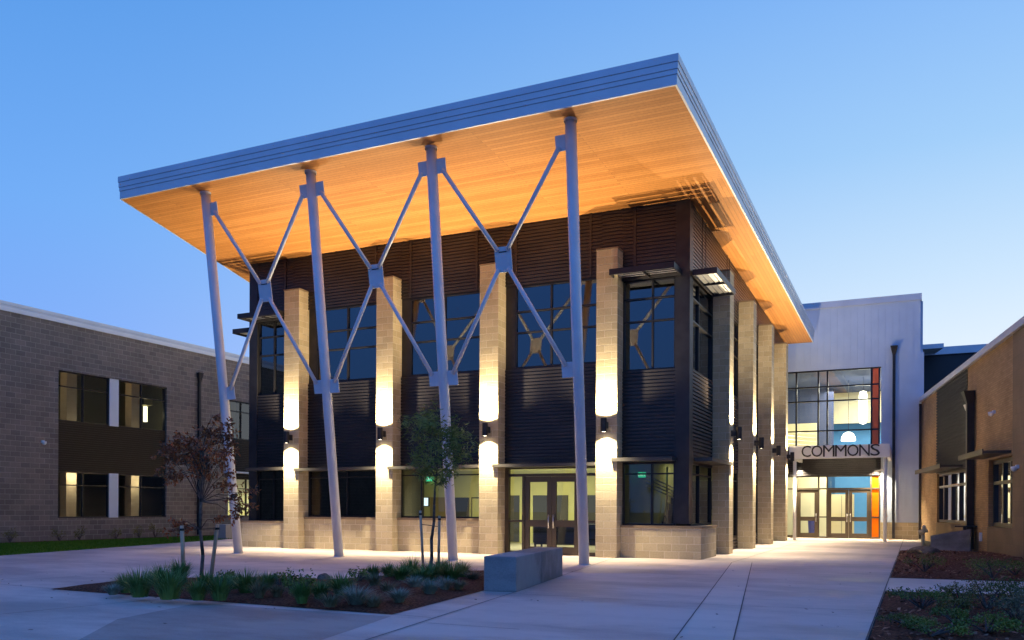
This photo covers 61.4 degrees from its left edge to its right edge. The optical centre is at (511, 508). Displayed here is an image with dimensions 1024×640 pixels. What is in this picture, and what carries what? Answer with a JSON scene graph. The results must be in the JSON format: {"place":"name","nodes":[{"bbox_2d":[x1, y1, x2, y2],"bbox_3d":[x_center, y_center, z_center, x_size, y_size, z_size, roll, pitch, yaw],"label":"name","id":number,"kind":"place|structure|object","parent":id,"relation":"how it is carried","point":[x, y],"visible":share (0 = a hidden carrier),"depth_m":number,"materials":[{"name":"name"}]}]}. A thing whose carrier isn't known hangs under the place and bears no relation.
{"place":"outdoors","nodes":[
{"label":"outdoors","id":0,"kind":"place"},
{"bbox_2d":[0,537,903,639],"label":"pavement","id":1,"kind":"structure","parent":0,"point":[838,588],"depth_m":13.60,"materials":[{"name":"concrete"}]},
{"bbox_2d":[79,603,390,639],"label":"paving slab","id":2,"kind":"structure","parent":1,"relation":"on","point":[200,621],"depth_m":9.93,"materials":[{"name":"concrete"}]},
{"bbox_2d":[53,570,483,613],"bbox_3d":[-3.259,1.282,15.742,7.250,0.094,7.300,0,0,25],"label":"mulch bed","id":3,"kind":"object","parent":1,"relation":"on","point":[412,600],"visible":0.28,"depth_m":12.79,"materials":[{"name":"brown soil"}]},
{"bbox_2d":[101,583,124,594],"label":"grass tuft","id":4,"kind":"object","parent":3,"relation":"on","point":[114,590],"visible":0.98,"depth_m":12.72,"materials":[{"name":"plant"}]},
{"bbox_2d":[109,572,135,592],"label":"grass tuft","id":5,"kind":"object","parent":3,"relation":"on","point":[123,590],"visible":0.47,"depth_m":13.01,"materials":[{"name":"green plant"}]},
{"bbox_2d":[112,565,164,597],"bbox_3d":[-5.410,1.030,12.470,0.944,0.494,0.935,0,0,25],"label":"grass tuft","id":6,"kind":"object","parent":3,"relation":"on","point":[136,590],"visible":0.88,"depth_m":12.37,"materials":[{"name":"green plant"}]},
{"bbox_2d":[132,562,198,599],"bbox_3d":[-4.870,0.995,12.202,1.087,0.568,1.066,0,0,-1],"label":"grass tuft","id":7,"kind":"object","parent":3,"relation":"on","point":[170,589],"visible":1,"depth_m":12.07,"materials":[{"name":"green plant"}]},
{"bbox_2d":[165,556,195,580],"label":"grass tuft","id":8,"kind":"object","parent":3,"relation":"on","point":[185,569],"visible":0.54,"depth_m":14.52,"materials":[{"name":"green plant"}]},
{"bbox_2d":[179,525,184,564],"bbox_3d":[-5.760,0.790,15.090,0.126,0.994,0.082,0,0,25],"label":"tree stake","id":9,"kind":"object","parent":3,"relation":"on","point":[182,541],"visible":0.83,"depth_m":15.07,"materials":[{"name":"grey wood"}]},
{"bbox_2d":[179,578,210,600],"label":"grass tuft","id":10,"kind":"object","parent":3,"relation":"on","point":[196,592],"visible":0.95,"depth_m":11.99,"materials":[{"name":"green plant"}]},
{"bbox_2d":[191,570,215,589],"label":"grass tuft","id":11,"kind":"object","parent":3,"relation":"on","point":[204,577],"visible":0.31,"depth_m":13.42,"materials":[{"name":"green plant"}]},
{"bbox_2d":[151,413,261,577],"bbox_3d":[-5.444,-0.214,15.337,1.769,3.006,1.319,0,0,25],"label":"young tree","id":12,"kind":"object","parent":3,"relation":"on","point":[199,461],"visible":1,"depth_m":15.32,"materials":[{"name":"brown plant"}]},
{"bbox_2d":[209,524,219,574],"bbox_3d":[-5.501,0.792,15.940,0.226,1.000,0.082,0,0,25],"label":"tree stake","id":13,"kind":"object","parent":3,"relation":"on","point":[217,527],"visible":0.83,"depth_m":15.91,"materials":[{"name":"grey wood"}]},
{"bbox_2d":[199,572,242,600],"bbox_3d":[-4.088,1.060,12.081,0.735,0.444,0.761,0,0,25],"label":"grass tuft","id":14,"kind":"object","parent":3,"relation":"on","point":[220,591],"visible":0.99,"depth_m":12.00,"materials":[{"name":"green plant"}]},
{"bbox_2d":[231,566,265,592],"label":"grass tuft","id":15,"kind":"object","parent":3,"relation":"on","point":[244,581],"visible":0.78,"depth_m":12.90,"materials":[{"name":"green plant"}]},
{"bbox_2d":[245,578,270,597],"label":"grass tuft","id":16,"kind":"object","parent":3,"relation":"on","point":[258,591],"visible":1,"depth_m":12.35,"materials":[{"name":"green plant"}]},
{"bbox_2d":[256,570,279,587],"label":"grass tuft","id":17,"kind":"object","parent":3,"relation":"on","point":[269,579],"visible":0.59,"depth_m":13.64,"materials":[{"name":"green plant"}]},
{"bbox_2d":[284,567,316,594],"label":"shrub","id":18,"kind":"object","parent":3,"relation":"on","point":[301,578],"visible":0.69,"depth_m":11.86,"materials":[{"name":"green plant"}]},
{"bbox_2d":[286,579,316,603],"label":"grass tuft","id":19,"kind":"object","parent":3,"relation":"on","point":[301,592],"visible":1,"depth_m":11.65,"materials":[{"name":"green plant"}]},
{"bbox_2d":[309,580,330,598],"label":"grass tuft","id":20,"kind":"object","parent":3,"relation":"on","point":[322,589],"visible":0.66,"depth_m":12.21,"materials":[{"name":"green plant"}]},
{"bbox_2d":[312,591,353,606],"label":"grass tuft","id":21,"kind":"object","parent":3,"relation":"on","point":[329,601],"visible":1,"depth_m":11.30,"materials":[{"name":"green plant"}]},
{"bbox_2d":[322,569,362,595],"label":"grass tuft","id":22,"kind":"object","parent":3,"relation":"on","point":[336,585],"visible":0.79,"depth_m":12.49,"materials":[{"name":"green plant"}]},
{"bbox_2d":[331,583,383,604],"bbox_3d":[-2.069,1.131,11.595,0.854,0.319,0.833,0,0,25],"label":"grass tuft","id":23,"kind":"object","parent":3,"relation":"on","point":[352,600],"visible":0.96,"depth_m":11.54,"materials":[{"name":"plant"}]},
{"bbox_2d":[348,566,370,580],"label":"shrub","id":24,"kind":"object","parent":3,"relation":"on","point":[362,573],"visible":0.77,"depth_m":14.95,"materials":[{"name":"green plant"}]},
{"bbox_2d":[356,592,392,606],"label":"grass tuft","id":25,"kind":"object","parent":3,"relation":"on","point":[373,601],"visible":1,"depth_m":11.34,"materials":[{"name":"green plant"}]},
{"bbox_2d":[362,571,387,585],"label":"grass tuft","id":26,"kind":"object","parent":3,"relation":"on","point":[373,579],"visible":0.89,"depth_m":14.10,"materials":[{"name":"green plant"}]},
{"bbox_2d":[379,560,398,576],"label":"grass tuft","id":27,"kind":"object","parent":3,"relation":"on","point":[388,567],"visible":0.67,"depth_m":15.81,"materials":[{"name":"green plant"}]},
{"bbox_2d":[387,563,411,579],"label":"grass tuft","id":28,"kind":"object","parent":3,"relation":"on","point":[397,573],"visible":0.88,"depth_m":15.12,"materials":[{"name":"green plant"}]},
{"bbox_2d":[383,587,416,602],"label":"grass tuft","id":29,"kind":"object","parent":3,"relation":"on","point":[399,595],"visible":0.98,"depth_m":11.84,"materials":[{"name":"green plant"}]},
{"bbox_2d":[394,555,424,577],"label":"grass tuft","id":30,"kind":"object","parent":3,"relation":"on","point":[409,564],"visible":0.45,"depth_m":15.58,"materials":[{"name":"green plant"}]},
{"bbox_2d":[400,574,425,586],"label":"grass tuft","id":31,"kind":"object","parent":3,"relation":"on","point":[412,581],"visible":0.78,"depth_m":13.94,"materials":[{"name":"green plant"}]},
{"bbox_2d":[402,565,435,581],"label":"grass tuft","id":32,"kind":"object","parent":3,"relation":"on","point":[419,572],"visible":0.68,"depth_m":14.71,"materials":[{"name":"green plant"}]},
{"bbox_2d":[419,511,424,568],"bbox_3d":[-1.848,0.671,17.675,0.144,1.264,0.068,0,0,25],"label":"tree stake","id":33,"kind":"object","parent":3,"relation":"on","point":[421,537],"visible":0.83,"depth_m":17.66,"materials":[{"name":"brown wood"}]},
{"bbox_2d":[408,559,448,580],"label":"grass tuft","id":34,"kind":"object","parent":3,"relation":"on","point":[434,575],"visible":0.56,"depth_m":15.13,"materials":[{"name":"green plant"}]},
{"bbox_2d":[413,577,444,593],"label":"grass tuft","id":35,"kind":"object","parent":3,"relation":"on","point":[429,587],"visible":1,"depth_m":13.05,"materials":[{"name":"plant"}]},
{"bbox_2d":[396,393,487,564],"bbox_3d":[-1.317,-0.499,16.869,1.723,3.615,1.647,0,0,7],"label":"young tree","id":36,"kind":"object","parent":3,"relation":"on","point":[451,445],"visible":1,"depth_m":16.94,"materials":[{"name":"green plant"}]},
{"bbox_2d":[432,558,473,580],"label":"grass tuft","id":37,"kind":"object","parent":3,"relation":"on","point":[450,572],"visible":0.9,"depth_m":15.13,"materials":[{"name":"green plant"}]},
{"bbox_2d":[200,116,590,564],"bbox_3d":[-3.385,-3.627,22.198,11.445,9.973,2.175,0,0,25],"label":"roof support frame","id":38,"kind":"object","parent":1,"relation":"on","point":[431,168],"visible":0.98,"depth_m":21.55,"materials":[{"name":"white paint"}]},
{"bbox_2d":[118,53,814,559],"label":"school building","id":39,"kind":"structure","parent":1,"relation":"on","point":[696,321],"depth_m":25.31,"materials":[{"name":"metal"}]},
{"bbox_2d":[258,320,283,395],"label":"window","id":40,"kind":"structure","parent":39,"relation":"in","point":[271,333],"depth_m":29.59,"materials":[{"name":"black glass"}]},
{"bbox_2d":[258,471,283,520],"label":"window","id":41,"kind":"structure","parent":39,"relation":"in","point":[271,496],"depth_m":29.57,"materials":[{"name":"black glass"}]},
{"bbox_2d":[308,470,375,516],"bbox_3d":[-5.415,-0.498,28.244,3.035,1.550,0.112,0,0,25],"label":"window","id":42,"kind":"structure","parent":39,"relation":"in","point":[357,489],"depth_m":28.21,"materials":[{"name":"black glass"}]},
{"bbox_2d":[316,303,376,380],"bbox_3d":[-5.259,-5.398,28.181,2.735,2.450,0.112,0,0,25],"label":"window","id":43,"kind":"structure","parent":39,"relation":"in","point":[360,361],"depth_m":28.19,"materials":[{"name":"blue glass"}]},
{"bbox_2d":[430,497,445,515],"bbox_3d":[-3.000,0.412,35.302,0.770,1.750,0.025,0,0,25],"label":"brown door","id":44,"kind":"structure","parent":39,"relation":"in","point":[440,501],"depth_m":35.29,"materials":[{"name":"brown"}]},
{"bbox_2d":[401,468,478,517],"bbox_3d":[-2.112,-0.485,26.703,3.035,1.550,0.112,0,0,25],"label":"window","id":45,"kind":"structure","parent":39,"relation":"in","point":[402,471],"depth_m":27.05,"materials":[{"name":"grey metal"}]},
{"bbox_2d":[410,291,479,375],"bbox_3d":[-1.956,-5.384,26.639,2.735,2.450,0.112,0,0,25],"label":"window","id":46,"kind":"structure","parent":39,"relation":"in","point":[461,309],"depth_m":26.63,"materials":[{"name":"blue glass"}]},
{"bbox_2d":[455,497,469,516],"bbox_3d":[-2.083,0.420,34.868,0.800,1.740,0.035,0,0,25],"label":"dark doorway","id":47,"kind":"structure","parent":39,"relation":"in","point":[462,505],"depth_m":34.81,"materials":[{"name":"grey"}]},
{"bbox_2d":[472,498,478,516],"bbox_3d":[-1.347,0.443,34.494,0.550,1.700,0.009,0,0,25],"label":"olive door","id":48,"kind":"structure","parent":39,"relation":"in","point":[475,501],"depth_m":34.54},
{"bbox_2d":[510,495,519,541],"bbox_3d":[-0.062,0.389,33.925,0.760,1.820,0.035,0,0,25],"label":"dark doorway","id":49,"kind":"structure","parent":39,"relation":"in","point":[514,506],"depth_m":33.83,"materials":[{"name":"grey"}]},
{"bbox_2d":[525,476,551,548],"bbox_3d":[0.764,0.197,25.324,0.840,2.280,0.136,0,0,25],"label":"door","id":50,"kind":"structure","parent":39,"relation":"in","point":[529,523],"depth_m":25.34,"materials":[{"name":"brown metal"}]},
{"bbox_2d":[533,495,546,541],"bbox_3d":[1.085,0.393,33.390,0.590,1.820,0.035,0,0,25],"label":"dark doorway","id":51,"kind":"structure","parent":39,"relation":"in","point":[539,501],"depth_m":33.38,"materials":[{"name":"grey"}]},
{"bbox_2d":[515,277,595,368],"bbox_3d":[1.347,-5.371,25.098,2.735,2.450,0.112,0,0,25],"label":"window","id":52,"kind":"structure","parent":39,"relation":"in","point":[551,301],"depth_m":25.17,"materials":[{"name":"blue glass"}]},
{"bbox_2d":[557,495,567,519],"bbox_3d":[1.905,0.397,33.008,0.500,1.820,0.035,0,0,25],"label":"dark doorway","id":53,"kind":"structure","parent":39,"relation":"in","point":[562,500],"depth_m":32.98,"materials":[{"name":"grey"}]},
{"bbox_2d":[552,476,577,554],"bbox_3d":[1.535,0.200,24.964,0.840,2.280,0.136,0,0,25],"label":"door","id":54,"kind":"structure","parent":39,"relation":"in","point":[556,523],"depth_m":24.98,"materials":[{"name":"brown metal"}]},
{"bbox_2d":[587,495,595,523],"bbox_3d":[3.119,0.402,32.441,0.620,1.820,0.035,0,0,25],"label":"dark doorway","id":55,"kind":"structure","parent":39,"relation":"in","point":[591,498],"depth_m":32.48,"materials":[{"name":"grey"}]},
{"bbox_2d":[622,462,675,525],"bbox_3d":[3.798,-0.410,23.945,1.510,1.750,0.112,0,0,25],"label":"window","id":56,"kind":"structure","parent":39,"relation":"in","point":[648,488],"depth_m":23.95,"materials":[{"name":"black glass"}]},
{"bbox_2d":[623,276,675,371],"bbox_3d":[3.817,-5.110,23.945,1.510,2.550,0.112,0,0,25],"label":"window","id":57,"kind":"structure","parent":39,"relation":"in","point":[648,304],"depth_m":23.96,"materials":[{"name":"blue glass"}]},
{"bbox_2d":[687,463,711,525],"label":"window","id":58,"kind":"structure","parent":39,"relation":"in","point":[702,474],"depth_m":25.17,"materials":[{"name":"black glass"}]},
{"bbox_2d":[693,279,711,380],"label":"window","id":59,"kind":"structure","parent":39,"relation":"in","point":[702,301],"depth_m":25.19,"materials":[{"name":"blue glass"}]},
{"bbox_2d":[733,471,736,536],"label":"window","id":60,"kind":"structure","parent":39,"relation":"in","point":[734,473],"depth_m":29.81,"materials":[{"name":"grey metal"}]},
{"bbox_2d":[733,322,737,397],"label":"window","id":61,"kind":"structure","parent":39,"relation":"in","point":[735,384],"depth_m":29.88,"materials":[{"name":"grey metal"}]},
{"bbox_2d":[484,547,562,591],"bbox_3d":[0.281,1.065,15.752,0.550,0.570,3.600,0,0,15],"label":"concrete bench","id":62,"kind":"object","parent":1,"relation":"on","point":[515,571],"visible":1,"depth_m":14.39,"materials":[{"name":"grey concrete"}]},
{"bbox_2d":[675,562,751,639],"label":"paving band","id":63,"kind":"object","parent":1,"relation":"on","point":[709,620],"visible":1,"depth_m":11.49,"materials":[{"name":"concrete"}]},
{"bbox_2d":[789,444,891,541],"bbox_3d":[14.955,-0.675,39.161,4.100,4.170,3.740,0,0,25],"label":"entrance canopy","id":64,"kind":"object","parent":1,"relation":"on","point":[885,450],"visible":0.89,"depth_m":37.41,"materials":[{"name":"grey metal"}]},
{"bbox_2d":[802,444,879,456],"bbox_3d":[14.233,-2.518,37.421,3.190,0.500,0.040,0,0,25],"label":"building sign","id":65,"kind":"object","parent":64,"relation":"attached to","point":[835,447],"visible":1,"depth_m":37.33,"materials":[{"name":"black metal"}]},
{"bbox_2d":[0,0,1023,356],"label":"sky","id":66,"kind":"structure","parent":0,"point":[877,146],"materials":[{"name":"blue"}]},
{"bbox_2d":[787,293,923,539],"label":"entrance building","id":67,"kind":"structure","parent":0,"point":[854,340],"depth_m":40.87,"materials":[{"name":"metal"}]},
{"bbox_2d":[797,490,817,537],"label":"door","id":68,"kind":"structure","parent":67,"relation":"in","point":[811,535],"depth_m":41.66,"materials":[{"name":"brown metal"}]},
{"bbox_2d":[788,367,880,447],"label":"window","id":69,"kind":"structure","parent":67,"relation":"in","point":[874,429],"depth_m":40.68,"materials":[{"name":"glass"}]},
{"bbox_2d":[828,489,848,537],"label":"door","id":70,"kind":"structure","parent":67,"relation":"in","point":[830,535],"depth_m":41.03,"materials":[{"name":"brown metal"}]},
{"bbox_2d":[841,380,855,440],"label":"pendant lamp","id":71,"kind":"object","parent":67,"relation":"hanging from","point":[848,436],"visible":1,"depth_m":44.42,"materials":[{"name":"metal"}]},
{"bbox_2d":[849,489,869,538],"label":"door","id":72,"kind":"structure","parent":67,"relation":"in","point":[851,535],"depth_m":40.67,"materials":[{"name":"brown metal"}]},
{"bbox_2d":[858,391,867,423],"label":"pendant lamp","id":73,"kind":"object","parent":67,"relation":"hanging from","point":[863,409],"visible":1,"depth_m":43.19,"materials":[{"name":"glass"}]},
{"bbox_2d":[890,345,897,537],"bbox_3d":[17.644,-3.079,39.864,0.320,8.900,0.220,0,0,25],"label":"downspout","id":74,"kind":"object","parent":67,"relation":"attached to","point":[894,349],"visible":1,"depth_m":39.86,"materials":[{"name":"metal"}]},
{"bbox_2d":[900,540,920,549],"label":"pavement","id":75,"kind":"structure","parent":0,"point":[907,544],"depth_m":34.10,"materials":[{"name":"concrete"}]},
{"bbox_2d":[867,540,1022,639],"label":"ground","id":76,"kind":"structure","parent":0,"point":[927,543],"depth_m":17.10,"materials":[{"name":"grey concrete"}]},
{"bbox_2d":[0,300,248,541],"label":"block building","id":77,"kind":"structure","parent":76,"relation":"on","point":[102,410],"depth_m":36.28,"materials":[{"name":"brick"}]},
{"bbox_2d":[58,370,108,425],"bbox_3d":[-17.696,-4.534,35.595,0.112,2.020,2.450,0,0,25],"label":"window","id":78,"kind":"structure","parent":77,"relation":"in","point":[83,398],"depth_m":35.56,"materials":[{"name":"black glass"}]},
{"bbox_2d":[58,471,108,517],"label":"window","id":79,"kind":"structure","parent":77,"relation":"in","point":[80,494],"depth_m":35.58,"materials":[{"name":"black glass"}]},
{"bbox_2d":[118,474,164,516],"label":"window","id":80,"kind":"structure","parent":77,"relation":"in","point":[138,495],"depth_m":38.24,"materials":[{"name":"black glass"}]},
{"bbox_2d":[119,380,165,431],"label":"window","id":81,"kind":"structure","parent":77,"relation":"in","point":[141,406],"depth_m":38.24,"materials":[{"name":"black glass"}]},
{"bbox_2d":[196,372,203,534],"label":"downspout","id":82,"kind":"object","parent":77,"relation":"attached to","point":[199,377],"visible":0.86,"depth_m":41.05,"materials":[{"name":"metal"}]},
{"bbox_2d":[229,400,248,439],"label":"window","id":83,"kind":"structure","parent":77,"relation":"in","point":[239,411],"depth_m":43.88,"materials":[{"name":"grey glass"}]},
{"bbox_2d":[869,590,1023,639],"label":"mulch bed","id":84,"kind":"object","parent":76,"relation":"on","point":[894,629],"visible":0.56,"depth_m":10.03,"materials":[{"name":"brown wood"}]},
{"bbox_2d":[875,612,941,626],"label":"shrub","id":85,"kind":"object","parent":84,"relation":"on","point":[901,616],"visible":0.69,"depth_m":9.59,"materials":[{"name":"green plant"}]},
{"bbox_2d":[885,586,955,608],"bbox_3d":[5.368,1.186,11.358,0.850,0.290,0.692,0,0,25],"label":"shrub","id":86,"kind":"object","parent":84,"relation":"on","point":[929,594],"visible":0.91,"depth_m":11.31,"materials":[{"name":"green plant"}]},
{"bbox_2d":[900,616,973,636],"bbox_3d":[4.388,1.230,8.915,0.678,0.197,0.586,0,0,25],"label":"shrub","id":87,"kind":"object","parent":84,"relation":"on","point":[959,628],"visible":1,"depth_m":8.83,"materials":[{"name":"green plant"}]},
{"bbox_2d":[933,594,976,612],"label":"shrub","id":88,"kind":"object","parent":84,"relation":"on","point":[960,603],"visible":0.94,"depth_m":10.71,"materials":[{"name":"green plant"}]},
{"bbox_2d":[926,607,989,624],"bbox_3d":[5.025,1.217,9.756,0.525,0.228,0.600,0,0,-7],"label":"shrub","id":89,"kind":"object","parent":84,"relation":"on","point":[958,614],"visible":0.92,"depth_m":9.77,"materials":[{"name":"green plant"}]},
{"bbox_2d":[934,581,986,600],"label":"shrub","id":90,"kind":"object","parent":84,"relation":"on","point":[955,586],"visible":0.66,"depth_m":12.16,"materials":[{"name":"green plant"}]},
{"bbox_2d":[954,610,1023,633],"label":"shrub","id":91,"kind":"object","parent":84,"relation":"on","point":[1002,622],"visible":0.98,"depth_m":8.90,"materials":[{"name":"green plant"}]},
{"bbox_2d":[957,571,1023,608],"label":"shrub","id":92,"kind":"object","parent":84,"relation":"on","point":[976,596],"visible":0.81,"depth_m":11.31,"materials":[{"name":"green plant"}]},
{"bbox_2d":[979,576,1023,606],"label":"shrub","id":93,"kind":"object","parent":84,"relation":"on","point":[997,587],"visible":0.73,"depth_m":11.41,"materials":[{"name":"green plant"}]},
{"bbox_2d":[986,587,1023,623],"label":"shrub","id":94,"kind":"object","parent":84,"relation":"on","point":[1017,608],"visible":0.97,"depth_m":9.64,"materials":[{"name":"green plant"}]},
{"bbox_2d":[930,526,976,550],"bbox_3d":[14.808,0.990,28.892,1.430,0.840,0.590,0,0,25],"label":"concrete planter","id":95,"kind":"object","parent":76,"relation":"on","point":[957,541],"visible":0.83,"depth_m":28.66,"materials":[{"name":"concrete"}]},
{"bbox_2d":[891,549,1023,580],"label":"mulch bed","id":96,"kind":"object","parent":76,"relation":"on","point":[944,574],"visible":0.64,"depth_m":19.32,"materials":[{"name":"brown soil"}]},
{"bbox_2d":[907,546,940,552],"bbox_3d":[12.604,1.368,26.506,1.075,0.454,0.926,0,0,-41],"label":"boulder","id":97,"kind":"object","parent":96,"relation":"on","point":[922,549],"visible":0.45,"depth_m":26.17,"materials":[{"name":"stone"}]},
{"bbox_2d":[902,552,946,571],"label":"shrub","id":98,"kind":"object","parent":96,"relation":"on","point":[925,567],"visible":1,"depth_m":18.06,"materials":[{"name":"green plant"}]},
{"bbox_2d":[962,556,1021,578],"bbox_3d":[9.139,1.119,16.467,1.032,0.457,1.330,0,0,25],"label":"shrub","id":99,"kind":"object","parent":96,"relation":"on","point":[984,569],"visible":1,"depth_m":16.30,"materials":[{"name":"green plant"}]},
{"bbox_2d":[987,558,1023,575],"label":"shrub","id":100,"kind":"object","parent":96,"relation":"on","point":[1014,572],"visible":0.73,"depth_m":17.29,"materials":[{"name":"green plant"}]},
{"bbox_2d":[915,316,1023,557],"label":"brick building","id":101,"kind":"structure","parent":76,"relation":"on","point":[991,373],"depth_m":27.55,"materials":[{"name":"brick"}]},
{"bbox_2d":[918,404,921,538],"bbox_3d":[18.593,-1.700,39.307,0.110,6.150,0.120,0,0,17],"label":"downspout","id":102,"kind":"object","parent":101,"relation":"attached to","point":[920,441],"visible":0.97,"depth_m":39.26,"materials":[{"name":"metal"}]},
{"bbox_2d":[939,469,964,523],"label":"window","id":103,"kind":"structure","parent":101,"relation":"in","point":[951,484],"depth_m":33.03,"materials":[{"name":"clear glass"}]},
{"bbox_2d":[961,390,974,548],"bbox_3d":[15.301,-1.288,28.967,0.350,5.300,0.480,0,0,17],"label":"downspout","id":104,"kind":"object","parent":101,"relation":"attached to","point":[968,396],"visible":0.91,"depth_m":28.84,"materials":[{"name":"metal"}]},
{"bbox_2d":[993,457,1011,527],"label":"window","id":105,"kind":"structure","parent":101,"relation":"in","point":[1002,473],"depth_m":25.84,"materials":[{"name":"black glass"}]},
{"bbox_2d":[885,578,1023,594],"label":"concrete walkway","id":106,"kind":"structure","parent":0,"point":[910,583],"depth_m":15.75,"materials":[{"name":"concrete"}]},
{"bbox_2d":[923,343,986,393],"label":"wing","id":107,"kind":"structure","parent":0,"point":[941,361],"depth_m":48.88,"materials":[{"name":"blue metal"}]},
{"label":"lawn bed","id":108,"kind":"structure","parent":0,"visible":0},
{"bbox_2d":[0,535,226,555],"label":"lawn turf","id":109,"kind":"structure","parent":108,"relation":"on","point":[85,547],"depth_m":29.99,"materials":[{"name":"green plant"}]},
{"bbox_2d":[217,524,241,538],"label":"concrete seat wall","id":110,"kind":"structure","parent":109,"relation":"on","point":[225,531],"depth_m":36.89,"materials":[{"name":"grey concrete"}]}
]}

